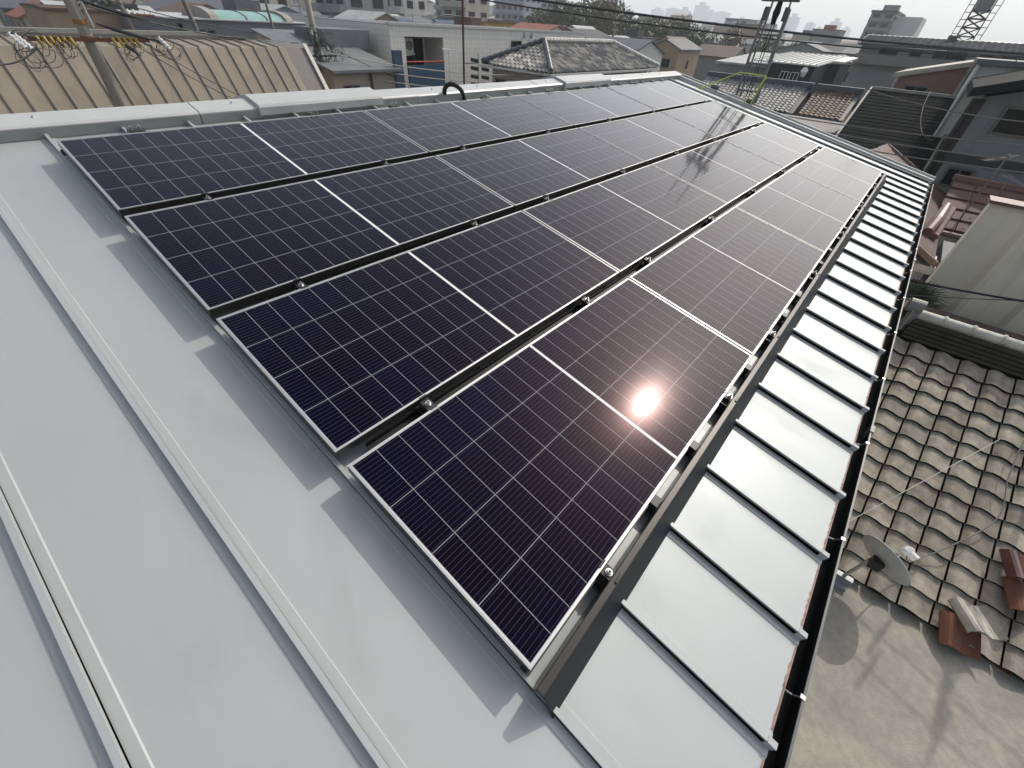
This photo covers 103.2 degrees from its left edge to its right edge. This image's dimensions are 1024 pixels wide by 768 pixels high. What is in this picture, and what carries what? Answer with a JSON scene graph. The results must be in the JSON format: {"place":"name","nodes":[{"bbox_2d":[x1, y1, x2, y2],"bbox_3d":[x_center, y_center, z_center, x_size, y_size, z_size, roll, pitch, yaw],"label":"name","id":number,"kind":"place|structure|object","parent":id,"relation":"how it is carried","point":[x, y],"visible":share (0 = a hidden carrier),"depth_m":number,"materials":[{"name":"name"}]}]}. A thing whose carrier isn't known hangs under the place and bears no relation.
{"place":"outdoors","nodes":[
{"label":"outdoors","id":0,"kind":"place"},
{"bbox_2d":[0,0,62,26],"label":"town house","id":1,"kind":"structure","parent":0,"point":[5,7],"depth_m":44.59,"materials":[{"name":"stone"}]},
{"bbox_2d":[4,0,61,26],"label":"town house","id":2,"kind":"structure","parent":0,"point":[18,15],"depth_m":41.72,"materials":[{"name":"brown glass"}]},
{"bbox_2d":[138,0,181,9],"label":"town house","id":3,"kind":"structure","parent":0,"point":[155,4],"depth_m":48.79,"materials":[{"name":"stone"}]},
{"bbox_2d":[155,1,218,12],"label":"town house","id":4,"kind":"structure","parent":0,"point":[177,6],"depth_m":43.44,"materials":[{"name":"grey glass"}]},
{"bbox_2d":[179,0,223,9],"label":"town house","id":5,"kind":"structure","parent":0,"point":[217,4],"depth_m":66.50,"materials":[{"name":"stone"}]},
{"bbox_2d":[116,5,305,39],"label":"grey warehouse","id":6,"kind":"structure","parent":0,"point":[241,20],"depth_m":23.23,"materials":[{"name":"metal"}]},
{"bbox_2d":[221,0,260,11],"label":"town house","id":7,"kind":"structure","parent":0,"point":[245,5],"depth_m":37.25,"materials":[{"name":"grey glass"}]},
{"bbox_2d":[260,0,302,13],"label":"town house","id":8,"kind":"structure","parent":0,"point":[280,8],"depth_m":55.15,"materials":[{"name":"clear glass"}]},
{"bbox_2d":[333,3,401,21],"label":"town house","id":9,"kind":"structure","parent":0,"point":[366,15],"depth_m":55.96,"materials":[{"name":"grey glass"}]},
{"bbox_2d":[388,0,427,17],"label":"apartment block","id":10,"kind":"structure","parent":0,"point":[407,8],"depth_m":109.28,"materials":[{"name":"white concrete"}]},
{"bbox_2d":[304,16,585,87],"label":"tiled building","id":11,"kind":"structure","parent":0,"point":[430,40],"depth_m":23.01,"materials":[{"name":"white tile"}]},
{"bbox_2d":[405,37,423,83],"bbox_3d":[-5.576,-18.469,23.247,0.045,2.100,1.350,32,49,28],"label":"window","id":12,"kind":"structure","parent":11,"relation":"in","point":[417,42],"depth_m":23.09,"materials":[{"name":"glass"}]},
{"bbox_2d":[454,11,480,25],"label":"town house","id":13,"kind":"structure","parent":0,"point":[470,21],"depth_m":55.70,"materials":[{"name":"grey glass"}]},
{"bbox_2d":[509,22,565,30],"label":"town house","id":14,"kind":"structure","parent":0,"point":[533,26],"depth_m":52.84,"materials":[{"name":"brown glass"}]},
{"bbox_2d":[596,36,665,72],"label":"gabled house","id":15,"kind":"structure","parent":0,"point":[651,49],"depth_m":45.74,"materials":[{"name":"stone"}]},
{"bbox_2d":[617,29,658,39],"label":"town house","id":16,"kind":"structure","parent":0,"point":[634,33],"depth_m":82.14,"materials":[{"name":"grey glass"}]},
{"bbox_2d":[656,39,702,77],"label":"gabled house","id":17,"kind":"structure","parent":0,"point":[681,56],"depth_m":57.81,"materials":[{"name":"paint"}]},
{"bbox_2d":[693,44,746,81],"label":"gabled house","id":18,"kind":"structure","parent":0,"point":[709,55],"depth_m":66.36,"materials":[{"name":"grey"}]},
{"bbox_2d":[430,0,1023,42],"label":"sky","id":19,"kind":"structure","parent":0,"point":[942,17],"materials":[{"name":"white"}]},
{"bbox_2d":[715,52,775,76],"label":"flat roof house","id":20,"kind":"structure","parent":0,"point":[734,65],"depth_m":33.58,"materials":[{"name":"metal"}]},
{"bbox_2d":[733,23,766,39],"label":"apartment block","id":21,"kind":"structure","parent":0,"point":[749,32],"depth_m":122.31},
{"bbox_2d":[482,0,1023,60],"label":"overhead wire","id":22,"kind":"object","parent":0,"point":[751,36],"visible":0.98,"depth_m":19.55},
{"bbox_2d":[703,71,815,115],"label":"pantile house","id":23,"kind":"structure","parent":0,"point":[783,96],"depth_m":24.84,"materials":[{"name":"tile"}]},
{"bbox_2d":[532,0,1023,54],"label":"overhead wire","id":24,"kind":"object","parent":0,"point":[792,32],"visible":1,"depth_m":18.88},
{"bbox_2d":[777,36,832,54],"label":"town house","id":25,"kind":"structure","parent":0,"point":[808,48],"depth_m":72.94,"materials":[{"name":"grey glass"}]},
{"bbox_2d":[754,51,857,93],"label":"black house","id":26,"kind":"structure","parent":0,"point":[811,67],"depth_m":31.14,"materials":[{"name":"metal"}]},
{"bbox_2d":[808,25,845,43],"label":"apartment block","id":27,"kind":"structure","parent":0,"point":[831,30],"depth_m":127.04,"materials":[{"name":"concrete"}]},
{"bbox_2d":[797,83,864,122],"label":"pantile house","id":28,"kind":"structure","parent":0,"point":[835,103],"depth_m":23.25,"materials":[{"name":"tile"}]},
{"bbox_2d":[857,5,926,47],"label":"apartment tower","id":29,"kind":"structure","parent":0,"point":[892,20],"depth_m":124.37,"materials":[{"name":"grey concrete"}]},
{"bbox_2d":[835,86,956,171],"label":"slate roof house","id":30,"kind":"structure","parent":0,"point":[872,109],"depth_m":15.87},
{"bbox_2d":[788,580,1023,767],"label":"flat roof block","id":31,"kind":"structure","parent":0,"point":[892,685],"depth_m":3.49,"materials":[{"name":"concrete"}]},
{"bbox_2d":[834,535,919,591],"bbox_3d":[3.555,1.770,3.972,0.424,0.783,0.402,32,49,28],"label":"satellite dish","id":32,"kind":"object","parent":31,"relation":"on","point":[885,558],"visible":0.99,"depth_m":3.82,"materials":[{"name":"grey metal"}]},
{"bbox_2d":[906,440,1023,560],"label":"aerial cable","id":33,"kind":"object","parent":32,"relation":"attached to","point":[994,520],"visible":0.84,"depth_m":4.12,"materials":[{"name":"rubber"}]},
{"bbox_2d":[788,116,1023,145],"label":"overhead wire","id":34,"kind":"object","parent":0,"point":[911,133],"visible":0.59,"depth_m":8.17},
{"bbox_2d":[870,144,946,267],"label":"brown roof house","id":35,"kind":"structure","parent":0,"point":[927,249],"depth_m":9.66,"materials":[{"name":"metal"}]},
{"bbox_2d":[910,254,936,279],"bbox_3d":[7.886,-2.249,7.836,0.300,0.320,0.750,32,49,28],"label":"eave corner","id":36,"kind":"object","parent":35,"relation":"attached to","point":[921,267],"visible":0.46,"depth_m":7.61,"materials":[{"name":"concrete"}]},
{"bbox_2d":[922,202,955,240],"bbox_3d":[8.692,-3.302,8.248,1.264,0.524,0.290,-31,52,-33],"label":"ridge cap pile","id":37,"kind":"object","parent":35,"relation":"on","point":[933,229],"visible":0.97,"depth_m":8.08,"materials":[{"name":"ceramic"}]},
{"bbox_2d":[824,131,1023,161],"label":"overhead wire","id":38,"kind":"object","parent":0,"point":[927,148],"visible":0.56,"depth_m":8.12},
{"bbox_2d":[843,34,1023,101],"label":"warehouse","id":39,"kind":"structure","parent":0,"point":[872,67],"depth_m":37.69,"materials":[{"name":"concrete"}]},
{"bbox_2d":[867,88,1023,121],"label":"overhead wire","id":40,"kind":"object","parent":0,"point":[945,109],"visible":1,"depth_m":7.76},
{"bbox_2d":[871,150,1023,172],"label":"overhead wire","id":41,"kind":"object","parent":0,"point":[950,162],"visible":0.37,"depth_m":7.96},
{"bbox_2d":[910,280,1023,301],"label":"overhead wire","id":42,"kind":"object","parent":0,"point":[977,293],"visible":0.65,"depth_m":5.22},
{"bbox_2d":[924,70,1023,201],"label":"dark grey house","id":43,"kind":"structure","parent":0,"point":[1001,95],"depth_m":10.95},
{"bbox_2d":[937,166,975,186],"bbox_3d":[12.731,-5.913,11.643,0.600,0.500,0.045,32,49,28],"label":"window","id":44,"kind":"structure","parent":43,"relation":"in","point":[946,180],"depth_m":11.66,"materials":[{"name":"glass"}]},
{"bbox_2d":[988,106,1023,138],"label":"window","id":45,"kind":"structure","parent":43,"relation":"in","point":[1001,127],"depth_m":10.59,"materials":[{"name":"glass"}]},
{"bbox_2d":[951,0,1004,40],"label":"lattice tower","id":46,"kind":"structure","parent":0,"point":[980,7],"depth_m":44.79,"materials":[{"name":"grey metal"}]},
{"label":"ground","id":47,"kind":"structure","parent":0,"visible":0},
{"bbox_2d":[19,3,123,29],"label":"tan building","id":48,"kind":"structure","parent":47,"relation":"on","point":[47,16],"depth_m":24.30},
{"bbox_2d":[6,0,181,106],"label":"utility pole","id":49,"kind":"object","parent":47,"relation":"on","point":[88,38],"visible":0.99,"depth_m":10.51,"materials":[{"name":"concrete"}]},
{"bbox_2d":[77,3,297,42],"bbox_3d":[-11.119,-12.776,14.382,0.036,1.133,8.315,21,44,18],"label":"overhead wire","id":50,"kind":"object","parent":49,"relation":"attached to","point":[170,26],"visible":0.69,"depth_m":13.78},
{"bbox_2d":[115,0,154,29],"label":"utility pole","id":51,"kind":"object","parent":47,"relation":"on","point":[127,19],"visible":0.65,"depth_m":17.23,"materials":[{"name":"concrete"}]},
{"bbox_2d":[0,27,328,113],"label":"steel clad building","id":52,"kind":"structure","parent":47,"relation":"on","point":[243,67],"depth_m":13.04,"materials":[{"name":"metal"}]},
{"bbox_2d":[303,0,343,71],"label":"utility pole","id":53,"kind":"object","parent":47,"relation":"on","point":[317,50],"visible":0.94,"depth_m":17.06,"materials":[{"name":"concrete"}]},
{"bbox_2d":[327,52,519,75],"bbox_3d":[-2.762,-15.490,19.749,11.612,0.717,0.040,-16,46,-21],"label":"overhead wire","id":54,"kind":"object","parent":53,"relation":"attached to","point":[420,68],"visible":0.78,"depth_m":19.17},
{"bbox_2d":[250,26,405,89],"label":"garage building","id":55,"kind":"structure","parent":47,"relation":"on","point":[347,72],"depth_m":18.93,"materials":[{"name":"metal"}]},
{"bbox_2d":[311,0,388,14],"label":"apartment block","id":56,"kind":"structure","parent":47,"relation":"on","point":[338,7],"depth_m":81.11,"materials":[{"name":"grey concrete"}]},
{"bbox_2d":[439,0,489,17],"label":"apartment block","id":57,"kind":"structure","parent":47,"relation":"on","point":[476,8],"depth_m":107.09,"materials":[{"name":"beige concrete"}]},
{"bbox_2d":[0,71,935,767],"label":"metal roofed house","id":58,"kind":"structure","parent":47,"relation":"on","point":[212,555],"depth_m":1.23,"materials":[{"name":"metal"}]},
{"bbox_2d":[60,81,638,155],"bbox_3d":[0.008,-2.991,4.247,0.065,0.108,7.280,32,49,28],"label":"mounting rail","id":59,"kind":"object","parent":58,"relation":"attached to","point":[140,129],"visible":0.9,"depth_m":2.91,"materials":[{"name":"silver metal"}]},
{"bbox_2d":[201,100,706,199],"bbox_3d":[0.655,-2.507,4.009,0.078,0.095,7.170,32,49,28],"label":"mounting rail","id":60,"kind":"object","parent":58,"relation":"attached to","point":[205,196],"visible":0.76,"depth_m":2.67,"materials":[{"name":"silver metal"}]},
{"bbox_2d":[56,111,427,216],"bbox_3d":[-1.473,-1.441,2.501,0.772,0.037,1.807,40,52,19],"label":"solar panel","id":61,"kind":"object","parent":60,"relation":"attached to","point":[125,174],"visible":0.98,"depth_m":2.31,"materials":[{"name":"glass"}]},
{"bbox_2d":[364,96,572,156],"bbox_3d":[-0.281,-2.311,3.565,0.772,0.038,1.807,40,52,19],"label":"solar panel","id":62,"kind":"object","parent":60,"relation":"attached to","point":[435,129],"visible":0.92,"depth_m":3.42,"materials":[{"name":"glass"}]},
{"bbox_2d":[517,87,655,128],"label":"solar panel","id":63,"kind":"object","parent":60,"relation":"attached to","point":[582,108],"visible":0.9,"depth_m":4.52,"materials":[{"name":"glass"}]},
{"bbox_2d":[608,81,710,112],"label":"solar panel","id":64,"kind":"object","parent":60,"relation":"attached to","point":[662,96],"visible":0.92,"depth_m":5.60,"materials":[{"name":"glass"}]},
{"bbox_2d":[293,123,759,289],"bbox_3d":[1.264,-2.005,3.738,0.077,0.095,7.170,32,49,28],"label":"mounting rail","id":65,"kind":"object","parent":58,"relation":"attached to","point":[299,283],"visible":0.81,"depth_m":2.39,"materials":[{"name":"silver metal"}]},
{"bbox_2d":[124,156,513,316],"bbox_3d":[-0.864,-0.938,2.229,0.772,0.038,1.807,40,52,19],"label":"solar panel","id":66,"kind":"object","parent":65,"relation":"attached to","point":[217,256],"visible":1,"depth_m":2.02,"materials":[{"name":"glass"}]},
{"bbox_2d":[436,128,644,210],"bbox_3d":[0.328,-1.809,3.294,0.772,0.037,1.807,40,52,19],"label":"solar panel","id":67,"kind":"object","parent":65,"relation":"attached to","point":[521,173],"visible":0.95,"depth_m":3.15,"materials":[{"name":"glass"}]},
{"bbox_2d":[580,112,716,164],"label":"solar panel","id":68,"kind":"object","parent":65,"relation":"attached to","point":[650,138],"visible":0.9,"depth_m":4.24,"materials":[{"name":"glass"}]},
{"bbox_2d":[662,101,762,139],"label":"solar panel","id":69,"kind":"object","parent":65,"relation":"attached to","point":[717,120],"visible":0.89,"depth_m":5.33,"materials":[{"name":"glass"}]},
{"bbox_2d":[366,148,820,450],"bbox_3d":[1.873,-1.502,3.467,0.077,0.095,7.170,32,49,28],"label":"mounting rail","id":70,"kind":"object","parent":58,"relation":"attached to","point":[426,403],"visible":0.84,"depth_m":1.92,"materials":[{"name":"black metal"}]},
{"bbox_2d":[216,211,618,457],"bbox_3d":[-0.255,-0.436,1.958,0.772,0.037,1.807,40,52,19],"label":"solar panel","id":71,"kind":"object","parent":70,"relation":"attached to","point":[345,362],"visible":1,"depth_m":1.73,"materials":[{"name":"glass"}]},
{"bbox_2d":[347,278,751,671],"bbox_3d":[0.354,0.067,1.687,0.772,0.037,1.807,40,52,19],"label":"solar panel","id":72,"kind":"object","parent":70,"relation":"attached to","point":[512,495],"visible":1,"depth_m":1.43,"materials":[{"name":"glass"}]},
{"bbox_2d":[522,164,727,275],"bbox_3d":[0.937,-1.306,3.023,0.772,0.037,1.807,40,52,19],"label":"solar panel","id":73,"kind":"object","parent":70,"relation":"attached to","point":[622,223],"visible":0.94,"depth_m":2.87,"materials":[{"name":"glass"}]},
{"bbox_2d":[651,139,783,206],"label":"solar panel","id":74,"kind":"object","parent":70,"relation":"attached to","point":[726,171],"visible":0.9,"depth_m":3.97,"materials":[{"name":"glass"}]},
{"bbox_2d":[629,207,824,354],"bbox_3d":[1.546,-0.804,2.751,0.772,0.038,1.807,40,52,19],"label":"solar panel","id":75,"kind":"object","parent":70,"relation":"attached to","point":[736,276],"visible":0.91,"depth_m":2.58,"materials":[{"name":"glass"}]},
{"bbox_2d":[723,123,818,169],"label":"solar panel","id":76,"kind":"object","parent":70,"relation":"attached to","point":[778,146],"visible":0.91,"depth_m":5.06,"materials":[{"name":"glass"}]},
{"bbox_2d":[735,170,860,252],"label":"solar panel","id":77,"kind":"object","parent":70,"relation":"attached to","point":[814,214],"visible":0.9,"depth_m":3.69,"materials":[{"name":"glass"}]},
{"bbox_2d":[791,147,881,201],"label":"solar panel","id":78,"kind":"object","parent":70,"relation":"attached to","point":[844,175],"visible":0.88,"depth_m":4.79,"materials":[{"name":"glass"}]},
{"bbox_2d":[520,173,886,718],"bbox_3d":[2.446,-0.956,3.161,0.128,0.122,7.283,32,49,28],"label":"eave cover","id":79,"kind":"object","parent":58,"relation":"attached to","point":[564,669],"visible":0.84,"depth_m":1.44,"materials":[{"name":"grey metal"}]},
{"bbox_2d":[698,72,766,104],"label":"ratchet straps","id":80,"kind":"object","parent":58,"relation":"attached to","point":[747,100],"visible":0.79,"depth_m":6.76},
{"bbox_2d":[442,0,502,84],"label":"steel mast","id":81,"kind":"object","parent":47,"relation":"on","point":[463,16],"visible":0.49,"depth_m":16.85,"materials":[{"name":"grey metal"}]},
{"bbox_2d":[465,54,488,83],"bbox_3d":[-1.553,-13.812,17.931,0.215,1.222,1.390,32,49,28],"label":"dead end rack","id":82,"kind":"object","parent":81,"relation":"attached to","point":[476,61],"visible":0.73,"depth_m":17.91,"materials":[{"name":"grey metal"}]},
{"bbox_2d":[468,17,516,26],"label":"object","id":83,"kind":"object","parent":47,"relation":"on","point":[497,23],"visible":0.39,"depth_m":66.88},
{"bbox_2d":[493,0,541,20],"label":"apartment block","id":84,"kind":"structure","parent":47,"relation":"on","point":[505,12],"depth_m":184.98,"materials":[{"name":"grey concrete"}]},
{"bbox_2d":[533,0,568,24],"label":"broadleaf tree","id":85,"kind":"object","parent":47,"relation":"on","point":[553,18],"visible":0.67,"depth_m":102.21,"materials":[{"name":"green plant"}]},
{"bbox_2d":[480,36,659,81],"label":"hip roof house","id":86,"kind":"structure","parent":47,"relation":"on","point":[563,56],"depth_m":21.76,"materials":[{"name":"beige tile"}]},
{"bbox_2d":[559,0,601,30],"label":"broadleaf tree","id":87,"kind":"object","parent":47,"relation":"on","point":[580,20],"visible":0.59,"depth_m":99.36,"materials":[{"name":"green plant"}]},
{"bbox_2d":[564,28,608,43],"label":"town house","id":88,"kind":"structure","parent":47,"relation":"on","point":[594,33],"depth_m":59.85,"materials":[{"name":"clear glass"}]},
{"bbox_2d":[593,0,633,34],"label":"broadleaf tree","id":89,"kind":"object","parent":47,"relation":"on","point":[608,14],"visible":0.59,"depth_m":98.13,"materials":[{"name":"green plant"}]},
{"bbox_2d":[291,0,999,54],"bbox_3d":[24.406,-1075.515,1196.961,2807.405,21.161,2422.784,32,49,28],"label":"distant town","id":90,"kind":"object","parent":47,"relation":"on","point":[432,11],"visible":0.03,"depth_m":245.23},
{"bbox_2d":[629,18,665,37],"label":"broadleaf tree","id":91,"kind":"object","parent":47,"relation":"on","point":[642,27],"visible":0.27,"depth_m":95.39,"materials":[{"name":"green plant"}]},
{"bbox_2d":[646,14,687,36],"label":"broadleaf tree","id":92,"kind":"object","parent":47,"relation":"on","point":[672,23],"visible":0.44,"depth_m":95.83,"materials":[{"name":"green plant"}]},
{"bbox_2d":[668,19,700,43],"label":"broadleaf tree","id":93,"kind":"object","parent":47,"relation":"on","point":[682,33],"visible":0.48,"depth_m":91.75,"materials":[{"name":"green plant"}]},
{"bbox_2d":[690,2,709,25],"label":"skyscraper","id":94,"kind":"structure","parent":47,"relation":"on","point":[701,10],"depth_m":1576.61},
{"bbox_2d":[687,33,725,45],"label":"broadleaf tree","id":95,"kind":"object","parent":47,"relation":"on","point":[698,41],"visible":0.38,"depth_m":90.45,"materials":[{"name":"green plant"}]},
{"bbox_2d":[717,27,747,48],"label":"broadleaf tree","id":96,"kind":"object","parent":47,"relation":"on","point":[731,40],"visible":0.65,"depth_m":95.60,"materials":[{"name":"green plant"}]},
{"bbox_2d":[747,36,780,53],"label":"broadleaf tree","id":97,"kind":"object","parent":47,"relation":"on","point":[769,45],"visible":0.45,"depth_m":95.59,"materials":[{"name":"green plant"}]},
{"bbox_2d":[735,0,799,102],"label":"lattice tower","id":98,"kind":"structure","parent":47,"relation":"on","point":[776,13],"depth_m":6.44,"materials":[{"name":"metal"}]},
{"bbox_2d":[785,13,800,37],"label":"skyscraper","id":99,"kind":"structure","parent":47,"relation":"on","point":[792,23],"depth_m":1346.68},
{"bbox_2d":[780,113,843,135],"bbox_3d":[12.405,-10.894,20.625,4.650,4.600,11.000,32,49,28],"label":"flat roof annex","id":100,"kind":"object","parent":47,"relation":"on","point":[832,128],"visible":0.01,"depth_m":20.85,"materials":[{"name":"concrete"}]},
{"bbox_2d":[905,276,953,309],"bbox_3d":[6.162,0.198,7.713,1.196,4.666,1.248,32,49,28],"label":"palm tree","id":101,"kind":"object","parent":47,"relation":"on","point":[917,289],"visible":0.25,"depth_m":6.33,"materials":[{"name":"green plant"}]},
{"bbox_2d":[838,298,1023,681],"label":"pantile house","id":102,"kind":"structure","parent":47,"relation":"on","point":[952,392],"depth_m":4.50,"materials":[{"name":"grey tile"}]},
{"bbox_2d":[938,609,980,660],"bbox_3d":[4.156,2.325,3.770,0.290,0.198,0.315,22,45,19],"label":"loose tile","id":103,"kind":"object","parent":102,"relation":"on","point":[953,633],"visible":0.78,"depth_m":3.75,"materials":[{"name":"ceramic"}]},
{"bbox_2d":[948,598,1008,640],"bbox_3d":[4.298,2.170,3.753,0.289,0.101,0.313,11,42,8],"label":"loose tile","id":104,"kind":"object","parent":102,"relation":"on","point":[981,619],"visible":1,"depth_m":3.74,"materials":[{"name":"silver ceramic"}]},
{"bbox_2d":[1002,576,1023,610],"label":"loose tile","id":105,"kind":"object","parent":102,"relation":"on","point":[1014,589],"visible":0.91,"depth_m":3.80,"materials":[{"name":"ceramic"}]},
{"bbox_2d":[999,549,1023,579],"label":"loose tile","id":106,"kind":"object","parent":105,"relation":"on","point":[1012,562],"visible":1,"depth_m":3.86,"materials":[{"name":"red ceramic"}]},
{"bbox_2d":[891,60,975,94],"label":"brown house","id":107,"kind":"structure","parent":47,"relation":"on","point":[946,78],"depth_m":17.26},
{"bbox_2d":[900,299,1023,341],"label":"boundary wall","id":108,"kind":"structure","parent":47,"relation":"on","point":[977,323],"depth_m":5.67,"materials":[{"name":"concrete"}]},
{"bbox_2d":[907,195,1023,335],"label":"ribbed wall house","id":109,"kind":"structure","parent":47,"relation":"on","point":[984,254],"depth_m":6.05,"materials":[{"name":"metal"}]},
{"bbox_2d":[909,174,1023,281],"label":"brown slate annex","id":110,"kind":"object","parent":47,"relation":"on","point":[958,196],"visible":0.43,"depth_m":9.58,"materials":[{"name":"tile"}]},
{"bbox_2d":[970,154,1023,203],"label":"tv antenna","id":111,"kind":"object","parent":110,"relation":"on","point":[1012,156],"visible":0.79,"depth_m":9.02,"materials":[{"name":"grey metal"}]},
{"bbox_2d":[933,57,1023,155],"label":"pale wall house","id":112,"kind":"structure","parent":47,"relation":"on","point":[982,67],"depth_m":14.20,"materials":[{"name":"paint"}]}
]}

